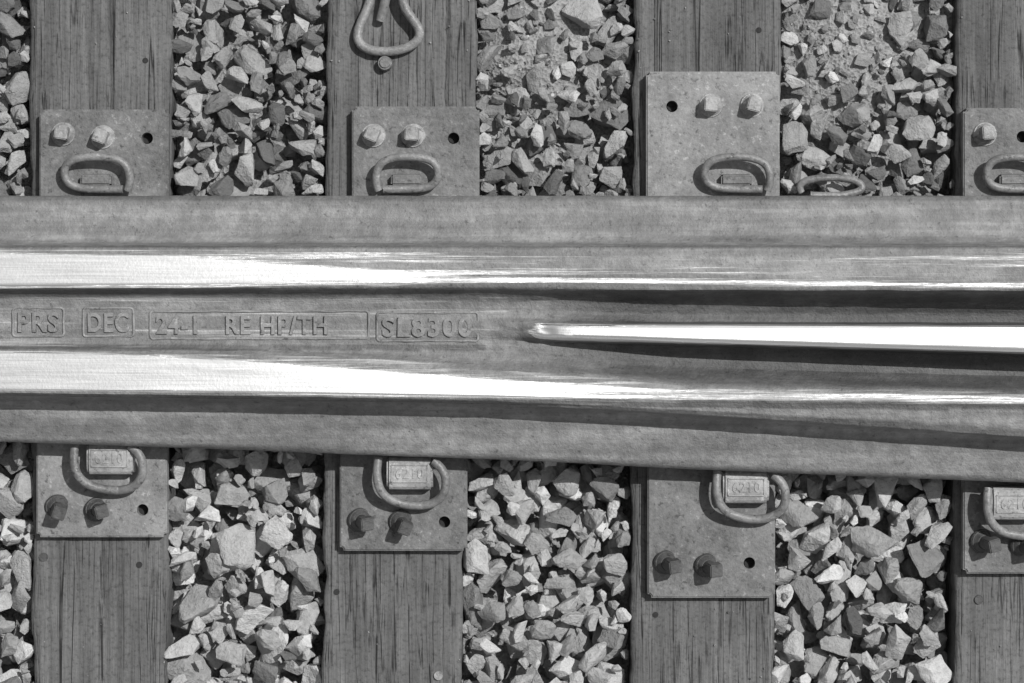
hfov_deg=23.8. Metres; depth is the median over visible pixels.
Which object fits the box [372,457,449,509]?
rail clip
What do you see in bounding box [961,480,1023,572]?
steel tie plate
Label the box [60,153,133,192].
rail clip
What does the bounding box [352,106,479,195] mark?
steel tie plate
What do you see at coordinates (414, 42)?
rail clip
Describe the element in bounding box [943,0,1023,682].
wooden railway tie
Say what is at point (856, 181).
rail clip
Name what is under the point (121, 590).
wooden railway tie
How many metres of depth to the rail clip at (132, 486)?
3.94 m
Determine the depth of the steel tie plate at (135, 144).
3.98 m
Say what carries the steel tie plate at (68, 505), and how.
on the wooden railway tie at (121, 590)
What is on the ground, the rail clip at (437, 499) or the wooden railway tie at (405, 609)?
the wooden railway tie at (405, 609)
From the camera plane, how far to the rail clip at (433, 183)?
3.96 m
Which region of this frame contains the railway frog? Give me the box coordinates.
[0,195,1023,482]
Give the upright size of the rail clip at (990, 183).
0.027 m
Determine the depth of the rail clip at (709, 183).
3.96 m
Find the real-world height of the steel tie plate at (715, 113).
0.050 m
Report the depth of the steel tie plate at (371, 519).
3.98 m
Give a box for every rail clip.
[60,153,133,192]
[70,444,146,494]
[353,0,423,55]
[372,153,441,192]
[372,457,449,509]
[701,153,773,192]
[712,470,789,523]
[796,174,865,195]
[983,153,1023,192]
[983,487,1023,539]
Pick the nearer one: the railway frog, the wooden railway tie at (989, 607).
the railway frog
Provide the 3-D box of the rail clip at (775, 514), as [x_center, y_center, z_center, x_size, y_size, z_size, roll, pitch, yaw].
[0.389,0.253,3.951,0.126,0.031,0.088,0,90,0]
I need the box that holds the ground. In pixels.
[0,0,952,682]
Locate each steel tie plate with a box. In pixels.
[37,443,168,536]
[40,110,169,195]
[340,454,466,550]
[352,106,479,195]
[646,72,779,195]
[647,467,774,597]
[961,108,1023,195]
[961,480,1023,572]
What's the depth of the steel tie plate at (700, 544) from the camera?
3.98 m
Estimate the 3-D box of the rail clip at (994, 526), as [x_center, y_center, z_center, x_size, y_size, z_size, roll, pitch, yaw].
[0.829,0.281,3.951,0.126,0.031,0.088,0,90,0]
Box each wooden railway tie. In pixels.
[29,0,176,682]
[321,0,477,682]
[627,0,781,682]
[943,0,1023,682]
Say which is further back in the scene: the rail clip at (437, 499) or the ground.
the ground
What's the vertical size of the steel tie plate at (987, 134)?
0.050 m
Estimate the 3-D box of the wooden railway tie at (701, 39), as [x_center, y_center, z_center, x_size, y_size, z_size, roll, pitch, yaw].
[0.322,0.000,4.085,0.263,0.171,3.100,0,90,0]

